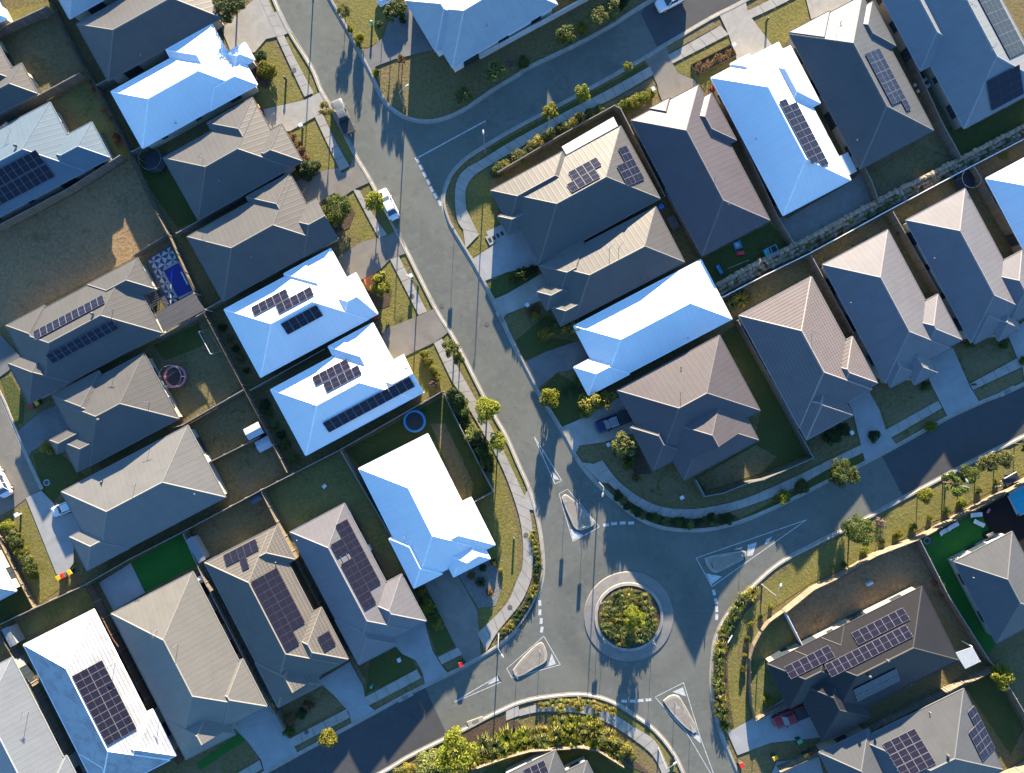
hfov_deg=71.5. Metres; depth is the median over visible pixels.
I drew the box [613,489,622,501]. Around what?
shrub
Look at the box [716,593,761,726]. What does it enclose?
garden bed
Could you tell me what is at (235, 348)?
shrub
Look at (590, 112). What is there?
shrub
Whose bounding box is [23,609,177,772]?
house
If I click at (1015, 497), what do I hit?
swimming pool
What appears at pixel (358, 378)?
house
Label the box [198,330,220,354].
soccer goal
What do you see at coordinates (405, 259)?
lawn
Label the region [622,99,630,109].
shrub
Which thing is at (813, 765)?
driveway
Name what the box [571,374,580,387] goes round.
shrub
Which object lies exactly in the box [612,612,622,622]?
grass clump
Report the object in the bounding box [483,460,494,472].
shrub
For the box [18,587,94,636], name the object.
lawn
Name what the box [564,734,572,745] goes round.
grass clump
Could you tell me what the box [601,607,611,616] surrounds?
grass clump
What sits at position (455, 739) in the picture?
tree
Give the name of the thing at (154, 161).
trampoline
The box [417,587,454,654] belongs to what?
lawn
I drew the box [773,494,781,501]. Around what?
shrub
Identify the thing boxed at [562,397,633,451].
driveway
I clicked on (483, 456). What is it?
shrub
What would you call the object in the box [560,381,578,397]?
shrub
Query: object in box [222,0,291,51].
driveway
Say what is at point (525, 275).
shrub
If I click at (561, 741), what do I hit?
grass clump
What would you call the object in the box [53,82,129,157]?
lawn
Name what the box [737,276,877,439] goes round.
house
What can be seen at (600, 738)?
shrub
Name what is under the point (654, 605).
garden bed
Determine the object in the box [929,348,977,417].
driveway
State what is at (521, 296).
driveway
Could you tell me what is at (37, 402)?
wheelie bin
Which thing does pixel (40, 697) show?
fence
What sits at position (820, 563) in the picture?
lawn
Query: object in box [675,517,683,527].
shrub
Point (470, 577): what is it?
shrub
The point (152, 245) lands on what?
fence
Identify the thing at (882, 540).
shrub
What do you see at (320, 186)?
driveway
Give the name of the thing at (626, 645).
grass clump
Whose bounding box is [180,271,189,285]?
pool cover roller
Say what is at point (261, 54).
shrub
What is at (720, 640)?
grass clump
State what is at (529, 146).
shrub
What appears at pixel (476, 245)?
lawn
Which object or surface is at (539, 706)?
grass clump
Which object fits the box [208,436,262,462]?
fence
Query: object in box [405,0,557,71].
house
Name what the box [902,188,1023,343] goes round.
house
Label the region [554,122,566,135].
shrub
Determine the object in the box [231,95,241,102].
window
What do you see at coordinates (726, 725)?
grass clump
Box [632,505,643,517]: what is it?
shrub
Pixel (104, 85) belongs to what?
fence
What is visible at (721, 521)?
shrub
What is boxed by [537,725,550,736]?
grass clump
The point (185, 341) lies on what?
lawn
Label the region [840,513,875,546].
tree
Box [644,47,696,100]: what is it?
driveway
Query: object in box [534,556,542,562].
grass clump
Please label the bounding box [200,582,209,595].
window
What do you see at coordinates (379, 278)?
tree
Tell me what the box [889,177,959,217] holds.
lawn
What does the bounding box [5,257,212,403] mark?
house
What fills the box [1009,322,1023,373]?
driveway
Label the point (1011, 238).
window
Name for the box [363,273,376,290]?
garden bed
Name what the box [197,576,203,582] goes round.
air conditioner
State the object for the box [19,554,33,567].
shrub
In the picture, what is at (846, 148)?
window
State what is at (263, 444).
garden shed
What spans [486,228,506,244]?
stepping stones
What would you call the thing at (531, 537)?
grass clump
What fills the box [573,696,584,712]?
tree
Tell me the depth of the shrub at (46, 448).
101.92 m
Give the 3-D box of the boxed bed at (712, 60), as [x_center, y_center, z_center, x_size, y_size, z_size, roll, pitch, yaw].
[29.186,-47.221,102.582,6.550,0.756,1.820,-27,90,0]
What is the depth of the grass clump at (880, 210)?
102.22 m
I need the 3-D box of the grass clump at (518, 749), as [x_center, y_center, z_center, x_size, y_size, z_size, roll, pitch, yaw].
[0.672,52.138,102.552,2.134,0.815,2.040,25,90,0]
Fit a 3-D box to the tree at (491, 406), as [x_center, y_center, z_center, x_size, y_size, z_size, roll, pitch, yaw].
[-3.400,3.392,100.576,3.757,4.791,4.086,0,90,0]
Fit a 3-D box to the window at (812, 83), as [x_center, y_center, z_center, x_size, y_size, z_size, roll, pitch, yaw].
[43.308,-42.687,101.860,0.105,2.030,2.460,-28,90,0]
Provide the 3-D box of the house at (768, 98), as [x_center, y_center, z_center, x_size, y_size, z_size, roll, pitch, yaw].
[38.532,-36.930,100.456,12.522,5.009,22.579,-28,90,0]
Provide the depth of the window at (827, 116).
102.10 m
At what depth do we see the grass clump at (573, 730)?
102.07 m
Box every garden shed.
[2,623,24,646]
[185,535,209,562]
[243,422,265,439]
[250,493,262,503]
[254,436,271,452]
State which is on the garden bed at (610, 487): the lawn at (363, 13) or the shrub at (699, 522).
the shrub at (699, 522)
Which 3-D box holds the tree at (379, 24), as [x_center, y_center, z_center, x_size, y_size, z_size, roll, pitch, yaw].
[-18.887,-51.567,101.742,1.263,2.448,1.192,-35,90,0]
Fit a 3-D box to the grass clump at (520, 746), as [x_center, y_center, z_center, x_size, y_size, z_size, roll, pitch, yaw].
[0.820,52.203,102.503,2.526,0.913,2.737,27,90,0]
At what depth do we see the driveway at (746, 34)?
102.86 m
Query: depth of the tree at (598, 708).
100.50 m
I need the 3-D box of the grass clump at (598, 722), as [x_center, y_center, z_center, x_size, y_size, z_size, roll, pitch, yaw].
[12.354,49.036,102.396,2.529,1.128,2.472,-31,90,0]
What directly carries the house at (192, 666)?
on the ground at (240, 756)
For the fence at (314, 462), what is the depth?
101.10 m
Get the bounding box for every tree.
[212,0,246,22]
[318,101,333,116]
[318,727,337,747]
[321,192,351,225]
[336,3,349,17]
[364,190,384,211]
[370,270,390,297]
[375,21,383,31]
[383,5,396,23]
[390,0,406,16]
[397,54,405,64]
[416,748,441,772]
[433,725,478,772]
[441,339,460,357]
[453,352,464,364]
[454,83,474,104]
[474,397,500,424]
[484,59,507,82]
[487,431,506,451]
[542,101,558,117]
[554,703,565,713]
[555,24,575,44]
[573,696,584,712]
[574,84,590,102]
[584,4,609,25]
[593,704,602,716]
[601,0,619,21]
[610,430,638,457]
[623,61,632,72]
[623,604,646,629]
[826,458,860,488]
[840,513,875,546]
[916,487,934,504]
[941,471,969,496]
[958,464,980,483]
[975,452,998,471]
[989,663,1014,691]
[995,449,1014,468]
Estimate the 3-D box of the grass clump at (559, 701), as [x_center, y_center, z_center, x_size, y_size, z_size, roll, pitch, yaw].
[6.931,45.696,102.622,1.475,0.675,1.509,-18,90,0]
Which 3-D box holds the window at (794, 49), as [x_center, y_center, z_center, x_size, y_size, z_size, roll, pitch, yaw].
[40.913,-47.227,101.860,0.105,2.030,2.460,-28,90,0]
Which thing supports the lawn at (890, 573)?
on the ground at (759, 760)
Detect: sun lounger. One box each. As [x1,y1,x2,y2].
[939,526,948,535]
[947,521,958,531]
[970,512,982,517]
[973,519,984,527]
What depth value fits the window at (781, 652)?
102.21 m
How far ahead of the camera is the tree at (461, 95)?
100.61 m
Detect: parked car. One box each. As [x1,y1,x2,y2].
[0,467,13,498]
[51,502,69,516]
[376,0,390,6]
[376,188,399,220]
[654,0,684,12]
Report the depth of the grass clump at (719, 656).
102.38 m
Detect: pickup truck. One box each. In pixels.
[331,98,355,135]
[594,410,631,433]
[771,704,808,728]
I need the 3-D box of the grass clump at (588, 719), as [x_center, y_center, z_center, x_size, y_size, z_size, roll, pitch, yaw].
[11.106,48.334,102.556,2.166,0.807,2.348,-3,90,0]
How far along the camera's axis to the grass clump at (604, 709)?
102.67 m
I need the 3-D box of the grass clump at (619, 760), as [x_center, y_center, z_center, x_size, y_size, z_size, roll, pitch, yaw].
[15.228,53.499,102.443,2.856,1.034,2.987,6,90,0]
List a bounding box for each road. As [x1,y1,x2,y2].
[0,400,39,515]
[269,688,445,772]
[277,0,902,772]
[641,0,739,45]
[882,386,1023,494]
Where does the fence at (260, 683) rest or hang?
on the ground at (240, 756)
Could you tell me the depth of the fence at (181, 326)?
101.84 m
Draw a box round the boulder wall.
[715,124,1023,295]
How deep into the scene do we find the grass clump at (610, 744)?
102.07 m
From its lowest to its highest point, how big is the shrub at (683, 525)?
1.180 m
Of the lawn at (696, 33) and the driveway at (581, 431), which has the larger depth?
the lawn at (696, 33)
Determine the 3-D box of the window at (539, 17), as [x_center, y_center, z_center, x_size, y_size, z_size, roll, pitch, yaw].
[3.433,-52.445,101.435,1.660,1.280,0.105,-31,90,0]
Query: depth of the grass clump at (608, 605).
102.29 m
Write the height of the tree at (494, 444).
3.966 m
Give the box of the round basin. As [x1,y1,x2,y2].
[43,479,49,485]
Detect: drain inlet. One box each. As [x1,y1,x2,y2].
[398,692,413,702]
[467,716,482,725]
[495,311,506,326]
[999,385,1015,396]
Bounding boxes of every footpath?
[238,0,1021,772]
[459,210,478,247]
[506,706,518,720]
[525,488,532,509]
[582,462,606,482]
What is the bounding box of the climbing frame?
[761,244,778,257]
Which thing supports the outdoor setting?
on the ground at (519, 322)
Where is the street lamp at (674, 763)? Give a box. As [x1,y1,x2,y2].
[658,748,676,768]
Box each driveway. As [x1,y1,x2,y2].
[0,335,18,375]
[18,405,67,455]
[26,491,79,573]
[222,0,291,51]
[235,706,296,772]
[263,92,331,130]
[295,158,370,202]
[320,662,373,724]
[337,231,405,279]
[361,7,433,70]
[381,309,447,358]
[396,623,446,686]
[425,569,480,661]
[473,230,537,280]
[495,273,547,317]
[526,340,588,387]
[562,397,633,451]
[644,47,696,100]
[720,0,771,58]
[728,699,819,754]
[772,757,822,772]
[806,0,850,18]
[849,392,896,461]
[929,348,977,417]
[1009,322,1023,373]
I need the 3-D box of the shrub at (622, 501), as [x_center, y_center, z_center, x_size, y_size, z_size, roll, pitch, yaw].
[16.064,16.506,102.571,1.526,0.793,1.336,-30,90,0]
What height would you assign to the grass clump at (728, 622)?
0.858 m
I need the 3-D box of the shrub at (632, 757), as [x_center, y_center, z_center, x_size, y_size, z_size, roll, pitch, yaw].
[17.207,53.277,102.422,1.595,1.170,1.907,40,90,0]
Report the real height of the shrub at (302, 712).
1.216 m
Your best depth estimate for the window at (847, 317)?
101.75 m
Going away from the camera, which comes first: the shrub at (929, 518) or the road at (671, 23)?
the shrub at (929, 518)
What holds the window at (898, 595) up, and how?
in the house at (837, 678)
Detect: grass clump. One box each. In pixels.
[470,751,482,767]
[474,750,485,764]
[481,753,492,766]
[482,749,495,765]
[489,748,502,759]
[495,632,503,639]
[496,743,512,760]
[502,745,514,755]
[504,621,514,632]
[509,619,515,628]
[510,742,524,756]
[511,612,520,623]
[512,742,523,751]
[514,725,530,742]
[514,728,526,745]
[515,608,523,617]
[522,735,535,749]
[523,595,531,603]
[523,602,530,608]
[527,534,537,541]
[527,588,537,596]
[528,727,541,743]
[529,584,538,593]
[530,529,537,536]
[530,724,544,735]
[531,540,538,548]
[531,545,539,553]
[531,567,541,576]
[531,579,540,586]
[532,561,542,571]
[533,549,541,558]
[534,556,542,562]
[534,731,550,748]
[536,702,543,708]
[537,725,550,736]
[540,735,553,752]
[543,701,549,709]
[547,735,556,746]
[548,715,558,724]
[548,721,564,735]
[548,725,564,743]
[549,698,556,707]
[554,737,564,746]
[555,698,564,704]
[556,716,566,729]
[558,722,571,737]
[562,734,580,746]
[563,699,570,707]
[563,715,577,727]
[563,724,579,740]
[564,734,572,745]
[574,714,583,727]
[574,732,583,743]
[576,721,585,734]
[581,722,593,735]
[582,714,595,725]
[583,733,592,746]
[585,721,601,738]
[586,737,599,751]
[588,699,599,708]
[588,717,605,733]
[588,734,605,749]
[600,623,611,633]
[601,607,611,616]
[602,601,612,609]
[602,705,608,711]
[603,727,617,738]
[603,737,616,748]
[605,746,618,758]
[608,600,617,611]
[608,705,617,715]
[608,750,624,767]
[610,591,620,601]
[612,600,620,608]
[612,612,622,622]
[614,636,625,646]
[617,589,623,597]
[622,639,630,647]
[625,588,631,596]
[628,597,638,607]
[630,631,639,641]
[635,595,642,605]
[635,634,645,643]
[639,594,650,605]
[639,601,651,609]
[642,606,652,616]
[644,621,653,630]
[649,624,658,633]
[710,674,722,684]
[711,650,725,662]
[712,640,726,654]
[712,670,723,681]
[712,678,723,691]
[712,682,726,693]
[712,695,727,708]
[712,705,721,716]
[713,658,724,668]
[713,667,725,675]
[713,687,728,699]
[714,661,726,672]
[714,706,730,720]
[716,627,728,637]
[716,698,728,710]
[717,637,726,646]
[717,717,732,732]
[720,625,733,635]
[722,617,735,630]
[727,605,742,620]
[728,610,740,620]
[729,599,746,614]
[734,592,750,604]
[741,590,749,600]
[746,586,758,598]
[746,591,756,602]
[814,237,822,243]
[864,211,872,218]
[876,206,882,213]
[884,200,892,209]
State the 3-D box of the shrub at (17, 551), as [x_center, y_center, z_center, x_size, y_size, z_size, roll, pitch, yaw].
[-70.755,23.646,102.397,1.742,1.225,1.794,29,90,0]
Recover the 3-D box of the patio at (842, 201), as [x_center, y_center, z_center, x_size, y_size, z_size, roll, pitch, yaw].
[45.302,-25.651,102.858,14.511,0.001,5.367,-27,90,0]
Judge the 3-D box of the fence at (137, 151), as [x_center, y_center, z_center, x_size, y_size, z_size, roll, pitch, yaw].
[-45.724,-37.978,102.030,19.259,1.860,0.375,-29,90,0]
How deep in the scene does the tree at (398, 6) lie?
99.96 m
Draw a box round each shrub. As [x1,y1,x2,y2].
[0,518,15,531]
[5,524,16,534]
[5,530,20,542]
[9,537,24,549]
[13,545,28,556]
[17,548,29,560]
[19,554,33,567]
[22,561,38,575]
[27,572,38,579]
[39,440,53,454]
[111,132,119,138]
[217,324,226,331]
[226,334,232,341]
[231,344,239,352]
[236,355,245,362]
[254,49,266,62]
[256,60,276,79]
[259,398,269,409]
[264,409,272,415]
[269,419,279,428]
[275,430,285,439]
[277,439,290,450]
[281,725,294,737]
[285,712,296,723]
[288,451,299,462]
[289,132,296,141]
[293,140,301,147]
[296,159,317,181]
[296,707,307,719]
[297,146,305,154]
[301,153,309,160]
[302,701,315,710]
[310,160,321,171]
[347,25,353,32]
[353,32,363,46]
[372,68,379,76]
[392,766,402,772]
[399,16,406,23]
[401,762,417,772]
[415,586,426,595]
[419,350,428,357]
[419,600,435,615]
[421,596,432,609]
[423,356,433,366]
[425,609,438,624]
[429,365,437,374]
[429,377,439,387]
[432,372,441,381]
[432,617,443,630]
[446,388,462,405]
[447,393,468,410]
[450,402,463,415]
[455,404,469,419]
[457,416,470,425]
[459,418,473,430]
[463,422,482,442]
[467,438,488,455]
[467,572,475,580]
[469,432,481,446]
[473,731,495,754]
[474,443,490,458]
[474,577,486,588]
[479,452,494,469]
[479,564,486,571]
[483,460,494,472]
[486,588,493,596]
[486,735,503,754]
[489,166,501,178]
[489,559,496,566]
[492,161,505,175]
[492,723,517,752]
[498,159,509,168]
[504,60,514,67]
[507,272,518,283]
[510,148,525,162]
[516,266,531,282]
[518,55,529,67]
[525,140,537,151]
[526,308,533,316]
[527,264,537,275]
[531,133,544,148]
[531,304,539,311]
[531,311,539,320]
[538,326,552,341]
[539,388,559,408]
[540,131,549,142]
[546,127,556,137]
[549,324,560,337]
[552,321,568,335]
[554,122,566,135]
[559,324,573,335]
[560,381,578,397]
[561,118,572,133]
[565,319,580,335]
[569,114,583,130]
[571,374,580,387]
[574,21,587,34]
[574,112,588,122]
[576,392,600,416]
[579,408,589,418]
[585,108,596,117]
[595,103,605,114]
[595,388,616,409]
[597,731,606,744]
[607,732,617,745]
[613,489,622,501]
[615,737,624,749]
[616,100,626,112]
[618,496,627,504]
[619,0,628,10]
[619,741,634,756]
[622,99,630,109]
[622,457,635,470]
[623,503,630,510]
[625,95,639,107]
[625,750,636,762]
[630,506,637,514]
[632,474,639,481]
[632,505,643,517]
[634,92,643,106]
[638,91,650,102]
[639,511,646,519]
[646,88,655,100]
[646,512,654,520]
[652,512,660,523]
[660,517,670,525]
[670,517,678,526]
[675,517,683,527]
[681,516,689,528]
[685,518,694,527]
[694,518,702,527]
[702,516,709,523]
[706,512,717,523]
[710,514,720,526]
[717,513,725,524]
[723,513,734,524]
[724,296,737,312]
[730,291,749,307]
[740,289,752,302]
[740,665,746,673]
[744,636,750,642]
[762,695,773,705]
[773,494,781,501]
[778,489,790,504]
[794,478,809,493]
[822,429,842,445]
[836,422,850,436]
[860,545,868,554]
[868,430,880,443]
[875,517,885,527]
[879,537,885,543]
[892,529,903,538]
[909,522,917,529]
[921,381,930,390]
[924,420,937,431]
[927,513,932,520]
[942,506,951,512]
[956,497,967,507]
[963,340,975,347]
[976,487,982,493]
[993,479,1000,485]
[998,339,1008,349]
[1019,356,1023,364]
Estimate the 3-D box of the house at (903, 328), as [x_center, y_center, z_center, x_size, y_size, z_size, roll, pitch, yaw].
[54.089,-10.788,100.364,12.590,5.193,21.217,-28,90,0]
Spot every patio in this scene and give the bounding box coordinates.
[99,563,144,610]
[147,244,193,307]
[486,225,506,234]
[779,173,871,244]
[852,399,860,406]
[980,496,1023,551]
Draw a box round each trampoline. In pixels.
[138,147,165,172]
[159,365,188,387]
[403,410,425,432]
[952,169,981,190]
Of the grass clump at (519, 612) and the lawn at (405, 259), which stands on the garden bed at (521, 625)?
the grass clump at (519, 612)
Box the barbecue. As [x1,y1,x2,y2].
[982,530,994,538]
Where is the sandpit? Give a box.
[733,240,741,249]
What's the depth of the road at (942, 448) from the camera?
103.00 m
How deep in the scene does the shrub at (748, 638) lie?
102.45 m
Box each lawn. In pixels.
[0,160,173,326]
[0,377,24,423]
[0,583,32,623]
[3,15,86,91]
[8,0,56,34]
[15,504,68,603]
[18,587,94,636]
[33,446,85,502]
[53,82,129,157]
[130,158,197,227]
[132,533,195,591]
[151,316,245,421]
[153,323,205,359]
[189,392,259,459]
[192,498,275,558]
[197,733,245,769]
[214,444,285,505]
[254,40,304,106]
[267,453,408,579]
[269,0,276,11]
[284,33,318,92]
[290,689,342,730]
[292,117,338,169]
[295,719,350,750]
[325,113,353,161]
[338,0,389,47]
[346,190,377,240]
[346,397,491,499]
[363,184,396,232]
[366,646,415,692]
[371,675,424,708]
[377,260,417,328]
[400,254,412,267]
[407,344,456,396]
[412,274,434,310]
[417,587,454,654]
[431,423,473,500]
[443,333,479,394]
[444,655,464,670]
[454,178,489,256]
[467,171,499,245]
[474,395,526,495]
[478,439,517,630]
[484,749,639,772]
[487,266,537,297]
[490,65,646,154]
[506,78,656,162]
[516,315,573,359]
[534,698,676,771]
[540,373,606,426]
[579,434,692,502]
[613,77,657,117]
[667,21,717,52]
[673,37,735,91]
[696,325,806,491]
[697,445,776,490]
[702,224,787,282]
[722,258,811,314]
[728,442,1023,728]
[744,471,826,516]
[751,615,795,715]
[756,0,808,45]
[788,542,938,639]
[808,216,888,262]
[811,419,858,465]
[829,454,862,476]
[865,132,951,195]
[874,378,938,427]
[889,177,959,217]
[893,410,945,443]
[921,511,995,655]
[928,594,980,657]
[946,99,1023,155]
[958,339,1013,382]
[965,674,1023,753]
[973,368,1022,399]
[974,140,1023,177]
[994,645,1023,709]
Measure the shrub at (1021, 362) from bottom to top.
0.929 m
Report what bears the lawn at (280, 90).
on the ground at (240, 756)
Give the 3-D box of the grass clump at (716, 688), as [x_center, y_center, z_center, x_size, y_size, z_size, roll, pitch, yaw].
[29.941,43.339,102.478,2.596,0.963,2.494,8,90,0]
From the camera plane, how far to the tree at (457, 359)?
100.09 m
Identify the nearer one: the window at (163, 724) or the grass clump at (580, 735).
the window at (163, 724)
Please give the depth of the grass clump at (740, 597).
102.36 m
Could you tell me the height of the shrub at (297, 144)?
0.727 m
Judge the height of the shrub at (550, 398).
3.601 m
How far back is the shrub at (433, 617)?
101.89 m
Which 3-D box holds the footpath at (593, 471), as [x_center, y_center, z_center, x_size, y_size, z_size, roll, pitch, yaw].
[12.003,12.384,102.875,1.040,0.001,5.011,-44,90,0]
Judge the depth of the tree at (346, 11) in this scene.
101.23 m
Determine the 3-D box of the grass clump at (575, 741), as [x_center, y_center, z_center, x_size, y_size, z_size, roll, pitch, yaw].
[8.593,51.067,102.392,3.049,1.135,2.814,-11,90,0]
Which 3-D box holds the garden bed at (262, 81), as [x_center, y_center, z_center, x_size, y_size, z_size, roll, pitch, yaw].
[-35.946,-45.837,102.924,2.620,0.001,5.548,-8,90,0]
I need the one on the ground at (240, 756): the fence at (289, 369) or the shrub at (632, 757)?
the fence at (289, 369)
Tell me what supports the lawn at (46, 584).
on the ground at (240, 756)
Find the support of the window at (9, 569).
in the house at (9, 584)
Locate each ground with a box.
[0,0,540,772]
[333,0,646,118]
[386,696,680,772]
[445,0,1023,527]
[714,440,1023,772]
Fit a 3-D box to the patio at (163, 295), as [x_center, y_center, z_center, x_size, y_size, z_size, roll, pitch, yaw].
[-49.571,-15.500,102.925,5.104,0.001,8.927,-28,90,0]
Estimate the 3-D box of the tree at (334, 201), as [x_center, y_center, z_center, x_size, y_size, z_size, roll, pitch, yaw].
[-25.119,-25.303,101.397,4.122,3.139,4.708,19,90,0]
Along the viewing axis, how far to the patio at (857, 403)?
102.86 m
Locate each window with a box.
[2,49,14,65]
[6,566,15,577]
[19,663,35,682]
[30,77,41,92]
[60,178,79,188]
[74,765,82,772]
[87,2,106,13]
[118,654,127,669]
[123,65,144,78]
[161,721,170,736]
[196,437,206,452]
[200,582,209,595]
[215,610,222,623]
[230,640,237,653]
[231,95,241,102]
[269,173,284,182]
[463,54,478,66]
[531,16,540,23]
[568,761,578,768]
[767,189,775,205]
[771,648,789,658]
[793,48,802,64]
[796,635,815,645]
[810,80,819,95]
[824,111,836,130]
[826,278,836,294]
[834,734,846,741]
[844,146,851,156]
[845,316,855,330]
[846,610,865,620]
[866,355,873,365]
[889,21,897,33]
[889,594,901,600]
[900,47,913,67]
[906,231,916,244]
[946,104,956,119]
[952,318,962,330]
[965,542,986,551]
[1003,229,1019,246]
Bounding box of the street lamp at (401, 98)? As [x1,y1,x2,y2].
[399,84,408,109]
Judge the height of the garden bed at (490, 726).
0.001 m
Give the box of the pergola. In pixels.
[144,286,167,310]
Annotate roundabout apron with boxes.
[584,571,673,660]
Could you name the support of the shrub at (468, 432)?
on the ground at (240, 756)
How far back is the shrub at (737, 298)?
102.16 m
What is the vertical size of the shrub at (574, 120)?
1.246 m
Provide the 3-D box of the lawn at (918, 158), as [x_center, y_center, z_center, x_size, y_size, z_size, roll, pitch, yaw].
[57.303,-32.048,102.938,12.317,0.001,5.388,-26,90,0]
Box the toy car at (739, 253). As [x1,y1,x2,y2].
[736,251,743,255]
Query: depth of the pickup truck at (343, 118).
101.94 m
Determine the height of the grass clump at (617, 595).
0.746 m
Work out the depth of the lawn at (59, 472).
102.94 m
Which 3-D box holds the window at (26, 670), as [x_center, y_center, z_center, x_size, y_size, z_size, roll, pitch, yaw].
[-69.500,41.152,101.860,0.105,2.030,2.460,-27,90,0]
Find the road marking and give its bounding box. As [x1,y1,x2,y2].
[415,121,806,772]
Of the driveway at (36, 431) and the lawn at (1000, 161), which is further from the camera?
the lawn at (1000, 161)
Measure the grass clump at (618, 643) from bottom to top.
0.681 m
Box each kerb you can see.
[0,391,43,489]
[261,0,1023,772]
[513,495,745,730]
[594,582,662,650]
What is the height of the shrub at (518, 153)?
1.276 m
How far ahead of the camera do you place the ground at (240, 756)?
102.96 m
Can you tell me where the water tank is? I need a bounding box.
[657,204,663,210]
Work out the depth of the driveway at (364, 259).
102.87 m
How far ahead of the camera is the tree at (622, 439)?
100.01 m
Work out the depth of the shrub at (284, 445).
102.24 m
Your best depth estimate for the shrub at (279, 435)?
102.39 m
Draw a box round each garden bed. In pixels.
[253,51,271,88]
[322,197,354,232]
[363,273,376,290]
[367,271,391,309]
[412,715,648,772]
[459,560,500,607]
[496,530,540,639]
[598,586,659,647]
[603,470,739,527]
[623,440,651,473]
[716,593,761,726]
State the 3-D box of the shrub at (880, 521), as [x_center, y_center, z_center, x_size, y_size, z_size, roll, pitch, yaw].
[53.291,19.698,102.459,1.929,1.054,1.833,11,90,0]
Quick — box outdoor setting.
[913,77,930,92]
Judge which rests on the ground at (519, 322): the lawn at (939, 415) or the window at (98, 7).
the lawn at (939, 415)
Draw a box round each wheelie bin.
[28,403,36,408]
[33,399,42,405]
[59,572,67,578]
[66,567,75,575]
[458,659,463,666]
[737,760,743,767]
[770,753,778,760]
[795,736,802,743]
[801,751,808,757]
[805,749,813,755]
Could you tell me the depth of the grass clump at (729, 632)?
102.41 m
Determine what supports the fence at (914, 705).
on the ground at (759, 760)
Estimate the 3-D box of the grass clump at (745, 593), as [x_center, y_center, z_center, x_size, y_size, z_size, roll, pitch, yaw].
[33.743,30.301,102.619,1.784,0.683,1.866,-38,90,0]
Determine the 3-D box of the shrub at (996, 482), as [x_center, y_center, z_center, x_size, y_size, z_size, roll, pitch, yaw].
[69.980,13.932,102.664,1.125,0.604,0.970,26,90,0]
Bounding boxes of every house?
[0,0,12,26]
[0,41,41,114]
[0,101,113,223]
[0,546,20,599]
[0,655,86,772]
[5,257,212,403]
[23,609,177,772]
[49,352,182,472]
[59,0,117,20]
[61,425,227,570]
[76,0,223,83]
[111,24,258,149]
[111,571,267,759]
[163,97,302,220]
[187,173,338,301]
[204,525,348,707]
[224,248,377,377]
[270,322,423,455]
[289,503,426,664]
[358,433,494,588]
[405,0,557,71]
[490,117,660,264]
[506,750,592,772]
[536,206,684,325]
[573,259,731,395]
[617,335,759,480]
[630,84,769,256]
[710,42,856,215]
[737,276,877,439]
[765,586,980,740]
[787,0,933,169]
[816,688,1003,772]
[820,229,962,387]
[872,0,1023,129]
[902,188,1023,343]
[947,531,1023,643]
[985,158,1023,253]
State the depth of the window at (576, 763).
101.75 m
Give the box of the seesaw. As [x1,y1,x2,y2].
[716,264,722,273]
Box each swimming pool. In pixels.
[161,260,192,299]
[1006,484,1023,516]
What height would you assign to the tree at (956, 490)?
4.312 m
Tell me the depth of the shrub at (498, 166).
102.00 m
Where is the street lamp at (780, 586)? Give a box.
[761,583,781,596]
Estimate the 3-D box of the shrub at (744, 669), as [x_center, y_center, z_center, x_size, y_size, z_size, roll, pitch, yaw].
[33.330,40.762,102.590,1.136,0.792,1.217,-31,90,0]
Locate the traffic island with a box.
[516,497,743,729]
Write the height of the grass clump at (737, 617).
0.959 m
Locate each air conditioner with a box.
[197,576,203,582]
[865,580,873,585]
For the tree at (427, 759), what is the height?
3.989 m
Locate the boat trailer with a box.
[995,472,1019,486]
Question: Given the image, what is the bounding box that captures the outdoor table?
[667,214,679,230]
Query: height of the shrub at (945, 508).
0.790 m
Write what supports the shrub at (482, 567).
on the garden bed at (480, 598)
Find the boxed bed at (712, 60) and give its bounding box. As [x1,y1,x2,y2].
[691,44,736,75]
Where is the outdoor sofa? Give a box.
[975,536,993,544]
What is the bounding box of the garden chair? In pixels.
[923,537,931,544]
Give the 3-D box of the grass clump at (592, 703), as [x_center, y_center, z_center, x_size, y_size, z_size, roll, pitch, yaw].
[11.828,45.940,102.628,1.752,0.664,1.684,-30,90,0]
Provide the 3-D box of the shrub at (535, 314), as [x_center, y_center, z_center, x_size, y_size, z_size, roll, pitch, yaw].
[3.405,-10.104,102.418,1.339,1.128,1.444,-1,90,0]
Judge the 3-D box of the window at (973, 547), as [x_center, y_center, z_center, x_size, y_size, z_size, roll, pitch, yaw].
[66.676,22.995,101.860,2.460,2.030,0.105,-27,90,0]
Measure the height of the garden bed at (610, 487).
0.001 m
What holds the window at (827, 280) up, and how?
in the house at (903, 328)
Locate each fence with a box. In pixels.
[0,6,53,38]
[0,73,86,125]
[0,155,126,231]
[0,530,186,624]
[0,533,37,609]
[0,632,74,756]
[48,0,172,235]
[85,582,183,765]
[96,79,117,90]
[131,146,150,155]
[131,235,168,257]
[156,311,209,338]
[168,235,289,472]
[172,389,244,427]
[176,196,246,235]
[183,392,441,531]
[183,531,287,730]
[206,282,260,310]
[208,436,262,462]
[249,348,327,390]
[261,490,365,684]
[340,450,412,587]
[442,391,493,501]
[459,744,623,772]
[478,0,587,58]
[497,105,664,199]
[663,189,701,257]
[693,320,813,496]
[719,102,795,246]
[721,138,1023,297]
[748,610,786,721]
[776,665,996,772]
[782,478,1023,612]
[784,611,802,644]
[806,255,855,336]
[857,167,879,203]
[886,211,940,295]
[906,56,961,159]
[916,540,996,667]
[966,166,1013,234]
[998,671,1023,720]
[1001,761,1023,772]

